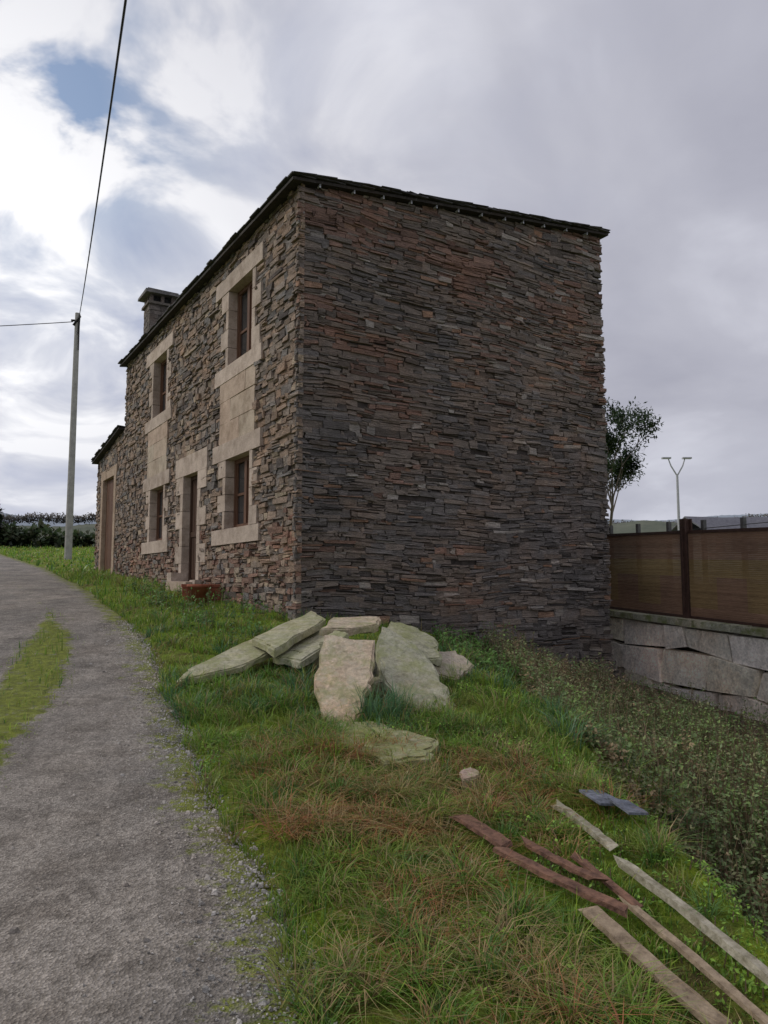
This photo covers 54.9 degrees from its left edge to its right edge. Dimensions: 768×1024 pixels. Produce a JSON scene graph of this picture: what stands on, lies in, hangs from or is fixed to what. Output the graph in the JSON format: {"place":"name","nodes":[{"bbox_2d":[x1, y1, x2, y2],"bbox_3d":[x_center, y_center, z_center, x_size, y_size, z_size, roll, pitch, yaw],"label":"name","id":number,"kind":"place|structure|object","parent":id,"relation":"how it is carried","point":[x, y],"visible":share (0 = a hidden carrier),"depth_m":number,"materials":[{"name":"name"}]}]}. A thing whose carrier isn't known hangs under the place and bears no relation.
{"place":"outdoors","nodes":[
{"label":"outdoors","id":0,"kind":"place"},
{"bbox_2d":[0,554,336,1023],"bbox_3d":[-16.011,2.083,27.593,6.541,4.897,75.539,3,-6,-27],"label":"road","id":1,"kind":"structure","parent":0,"point":[40,983],"depth_m":3.66,"materials":[{"name":"grey gravel"}]},
{"bbox_2d":[5,520,676,577],"bbox_3d":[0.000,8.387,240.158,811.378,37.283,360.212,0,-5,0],"label":"hills","id":2,"kind":"structure","parent":0,"point":[646,526],"depth_m":351.29,"materials":[{"name":"green plant"}]},
{"bbox_2d":[2,512,767,524],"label":"distant trees","id":3,"kind":"object","parent":2,"relation":"on","point":[48,518],"visible":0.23,"depth_m":369.15,"materials":[{"name":"green plant"}]},
{"bbox_2d":[0,541,767,1023],"bbox_3d":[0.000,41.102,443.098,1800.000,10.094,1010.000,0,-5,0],"label":"ground","id":4,"kind":"structure","parent":0,"point":[632,921],"depth_m":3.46,"materials":[{"name":"green plant"}]},
{"bbox_2d":[0,504,4,527],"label":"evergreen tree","id":5,"kind":"object","parent":4,"relation":"on","point":[1,516],"visible":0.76,"depth_m":49.74,"materials":[{"name":"green plant"}]},
{"bbox_2d":[0,519,95,547],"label":"hedge","id":6,"kind":"object","parent":4,"relation":"on","point":[41,534],"visible":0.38,"depth_m":49.43,"materials":[{"name":"green plant"}]},
{"bbox_2d":[64,312,80,559],"bbox_3d":[-12.801,-3.036,30.404,0.398,10.585,0.313,0,-5,0],"label":"utility pole","id":7,"kind":"object","parent":4,"relation":"on","point":[70,498],"visible":0.83,"depth_m":30.29,"materials":[{"name":"concrete"}]},
{"bbox_2d":[1,321,72,325],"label":"overhead cable","id":8,"kind":"object","parent":7,"relation":"attached to","point":[34,324],"visible":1,"depth_m":30.99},
{"bbox_2d":[79,0,126,316],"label":"overhead cable","id":9,"kind":"object","parent":7,"relation":"attached to","point":[118,50],"visible":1,"depth_m":11.13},
{"bbox_2d":[94,432,124,574],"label":"annex stones","id":10,"kind":"object","parent":4,"relation":"on","point":[114,455],"visible":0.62,"depth_m":19.64,"materials":[{"name":"stone"}]},
{"bbox_2d":[91,425,125,463],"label":"annex roof slates","id":11,"kind":"object","parent":10,"relation":"on","point":[113,436],"visible":0.06,"depth_m":20.44,"materials":[{"name":"black stone"}]},
{"bbox_2d":[104,478,113,571],"bbox_3d":[-7.521,0.411,20.471,0.084,2.700,1.400,3,-6,-32],"label":"annex door","id":12,"kind":"structure","parent":10,"relation":"in","point":[108,529],"depth_m":20.67,"materials":[{"name":"brown wood"}]},
{"bbox_2d":[181,584,220,603],"bbox_3d":[-3.001,1.363,12.219,0.664,0.342,0.660,2,-6,-17],"label":"terracotta planter","id":13,"kind":"object","parent":4,"relation":"on","point":[202,591],"visible":0.73,"depth_m":11.99,"materials":[{"name":"brown ceramic"}]},
{"bbox_2d":[122,269,301,605],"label":"facade wall","id":14,"kind":"structure","parent":4,"relation":"on","point":[292,466],"depth_m":12.04,"materials":[{"name":"stone"}]},
{"bbox_2d":[98,241,264,590],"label":"granite surrounds","id":15,"kind":"object","parent":14,"relation":"attached to","point":[240,432],"visible":0.63,"depth_m":12.84,"materials":[{"name":"beige stone"}]},
{"bbox_2d":[188,475,197,580],"bbox_3d":[-3.536,0.298,14.126,0.080,2.040,0.900,3,-6,-32],"label":"front door","id":16,"kind":"structure","parent":15,"relation":"attached to","point":[192,534],"depth_m":14.36,"materials":[{"name":"brown wood"}]},
{"bbox_2d":[156,280,252,540],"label":"window frames","id":17,"kind":"structure","parent":15,"relation":"attached to","point":[246,288],"depth_m":12.46,"materials":[{"name":"brown wood"}]},
{"bbox_2d":[159,291,247,538],"bbox_3d":[-3.503,-1.601,14.277,0.012,3.970,5.819,3,-6,-32],"label":"window glass","id":18,"kind":"object","parent":17,"relation":"in","point":[242,465],"visible":0.36,"depth_m":12.56,"materials":[{"name":"black glass"}]},
{"bbox_2d":[120,183,304,619],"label":"facade stones","id":19,"kind":"object","parent":14,"relation":"attached to","point":[196,330],"visible":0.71,"depth_m":11.99,"materials":[{"name":"grey stone"}]},
{"bbox_2d":[126,578,302,647],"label":"facade weeds","id":20,"kind":"object","parent":4,"relation":"on","point":[162,599],"visible":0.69,"depth_m":10.42,"materials":[{"name":"green plant"}]},
{"bbox_2d":[177,611,473,769],"bbox_3d":[-0.422,1.424,6.679,2.825,0.918,3.070,-2,-6,25],"label":"stone slab pile","id":21,"kind":"object","parent":4,"relation":"on","point":[341,659],"visible":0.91,"depth_m":6.72,"materials":[{"name":"beige stone"}]},
{"bbox_2d":[300,186,607,666],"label":"gable wall","id":22,"kind":"structure","parent":4,"relation":"on","point":[429,499],"depth_m":11.54,"materials":[{"name":"grey stone"}]},
{"bbox_2d":[292,185,619,683],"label":"gable stones","id":23,"kind":"object","parent":4,"relation":"on","point":[527,264],"visible":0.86,"depth_m":11.58,"materials":[{"name":"stone"}]},
{"bbox_2d":[459,767,480,790],"bbox_3d":[0.540,1.688,4.591,0.135,0.164,0.217,0,-5,0],"label":"rock","id":24,"kind":"object","parent":4,"relation":"on","point":[465,773],"visible":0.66,"depth_m":4.54,"materials":[{"name":"beige stone"}]},
{"bbox_2d":[176,665,767,1023],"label":"verge weeds","id":25,"kind":"object","parent":4,"relation":"on","point":[755,987],"visible":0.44,"depth_m":3.51,"materials":[{"name":"green plant"}]},
{"bbox_2d":[449,814,512,847],"bbox_3d":[0.490,1.602,3.729,0.093,0.052,0.453,3,-6,-29],"label":"wooden plank","id":26,"kind":"object","parent":4,"relation":"on","point":[490,835],"visible":0.96,"depth_m":3.69,"materials":[{"name":"brown wood"}]},
{"bbox_2d":[492,846,627,917],"bbox_3d":[0.744,1.595,3.228,0.074,0.083,0.747,4,-7,-39],"label":"wooden plank","id":27,"kind":"object","parent":4,"relation":"on","point":[592,895],"visible":1,"depth_m":3.16,"materials":[{"name":"brown wood"}]},
{"bbox_2d":[521,836,608,881],"bbox_3d":[0.800,1.600,3.409,0.059,0.053,0.550,3,-6,-33],"label":"wooden plank","id":28,"kind":"object","parent":4,"relation":"on","point":[567,865],"visible":0.99,"depth_m":3.36,"materials":[{"name":"brown wood"}]},
{"bbox_2d":[431,621,736,733],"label":"nettles","id":29,"kind":"object","parent":4,"relation":"on","point":[476,644],"visible":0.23,"depth_m":9.77,"materials":[{"name":"green plant"}]},
{"bbox_2d":[551,800,617,850],"bbox_3d":[1.034,1.623,3.857,0.056,0.074,0.630,1,-6,-15],"label":"wooden plank","id":30,"kind":"object","parent":4,"relation":"on","point":[603,839],"visible":0.92,"depth_m":3.78,"materials":[{"name":"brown wood"}]},
{"bbox_2d":[579,789,617,805],"bbox_3d":[1.201,1.569,4.065,0.153,0.027,0.250,1,-5,-12],"label":"slate tile","id":31,"kind":"object","parent":4,"relation":"on","point":[599,798],"visible":0.71,"depth_m":4.05,"materials":[{"name":"grey stone"}]},
{"bbox_2d":[593,277,608,660],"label":"walls","id":32,"kind":"structure","parent":4,"relation":"on","point":[600,486],"depth_m":13.19,"materials":[{"name":"stone"}]},
{"bbox_2d":[118,171,609,366],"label":"roof slates","id":33,"kind":"object","parent":32,"relation":"on","point":[276,198],"visible":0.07,"depth_m":12.11,"materials":[{"name":"black stone"}]},
{"bbox_2d":[138,287,179,333],"bbox_3d":[-5.903,-4.666,19.379,0.924,2.105,0.887,3,-6,-32],"label":"chimney","id":34,"kind":"object","parent":33,"relation":"on","point":[157,303],"visible":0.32,"depth_m":19.14,"materials":[{"name":"stone"}]},
{"bbox_2d":[288,171,609,230],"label":"verge slates","id":35,"kind":"object","parent":33,"relation":"on","point":[390,188],"visible":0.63,"depth_m":11.48,"materials":[{"name":"black stone"}]},
{"bbox_2d":[317,184,587,235],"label":"slate hooks","id":36,"kind":"object","parent":33,"relation":"attached to","point":[410,202],"visible":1,"depth_m":11.88,"materials":[{"name":"grey metal"}]},
{"bbox_2d":[570,852,642,906],"bbox_3d":[0.973,1.625,3.275,0.046,0.071,0.482,2,-6,-20],"label":"wooden plank","id":37,"kind":"object","parent":4,"relation":"on","point":[613,886],"visible":0.87,"depth_m":3.23,"materials":[{"name":"brown wood"}]},
{"bbox_2d":[478,621,767,942],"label":"ravine weeds","id":38,"kind":"object","parent":4,"relation":"on","point":[748,761],"visible":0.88,"depth_m":6.93,"materials":[{"name":"green plant"}]},
{"bbox_2d":[607,797,648,814],"bbox_3d":[1.280,1.545,3.887,0.114,0.042,0.206,1,-6,-14],"label":"slate tile","id":39,"kind":"object","parent":4,"relation":"on","point":[626,807],"visible":1,"depth_m":3.86,"materials":[{"name":"grey stone"}]},
{"bbox_2d":[602,396,663,524],"bbox_3d":[6.955,-0.436,23.264,3.328,6.927,4.523,0,-5,0],"label":"laurel tree","id":40,"kind":"object","parent":4,"relation":"on","point":[621,467],"visible":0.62,"depth_m":22.68,"materials":[{"name":"green plant"}]},
{"bbox_2d":[577,905,731,1023],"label":"wooden plank","id":41,"kind":"object","parent":4,"relation":"on","point":[617,934],"visible":0.91,"depth_m":2.63,"materials":[{"name":"beige wood"}]},
{"bbox_2d":[661,457,691,529],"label":"street lamp","id":42,"kind":"object","parent":4,"relation":"on","point":[677,491],"visible":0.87,"depth_m":44.31,"materials":[{"name":"grey metal"}]},
{"bbox_2d":[609,616,767,722],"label":"wall blocks","id":43,"kind":"structure","parent":4,"relation":"on","point":[722,667],"depth_m":12.55,"materials":[{"name":"concrete"}]},
{"bbox_2d":[606,517,767,627],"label":"brushwood fence","id":44,"kind":"object","parent":43,"relation":"on","point":[684,595],"visible":0.7,"depth_m":12.98,"materials":[{"name":"brown wood"}]},
{"bbox_2d":[608,609,767,637],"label":"coping","id":45,"kind":"object","parent":43,"relation":"on","point":[724,627],"visible":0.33,"depth_m":12.59,"materials":[{"name":"grey concrete"}]},
{"bbox_2d":[613,855,767,985],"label":"wooden pole","id":46,"kind":"object","parent":4,"relation":"on","point":[754,965],"visible":1,"depth_m":2.88,"materials":[{"name":"grey wood"}]},
{"bbox_2d":[618,895,767,1023],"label":"wooden plank","id":47,"kind":"object","parent":4,"relation":"on","point":[727,987],"visible":0.96,"depth_m":2.63,"materials":[{"name":"beige wood"}]},
{"bbox_2d":[672,516,765,583],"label":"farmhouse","id":48,"kind":"object","parent":4,"relation":"on","point":[717,522],"visible":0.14,"depth_m":77.03,"materials":[{"name":"grey glass"}]},
{"bbox_2d":[725,517,767,552],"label":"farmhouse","id":49,"kind":"object","parent":4,"relation":"on","point":[759,520],"depth_m":97.11,"materials":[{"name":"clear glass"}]},
{"bbox_2d":[0,0,767,520],"label":"sky","id":50,"kind":"structure","parent":0,"point":[645,122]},
{"bbox_2d":[1,513,767,526],"bbox_3d":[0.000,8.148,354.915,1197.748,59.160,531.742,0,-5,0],"label":"hills","id":51,"kind":"structure","parent":0,"point":[91,522],"depth_m":510.80,"materials":[{"name":"green plant"}]}
]}

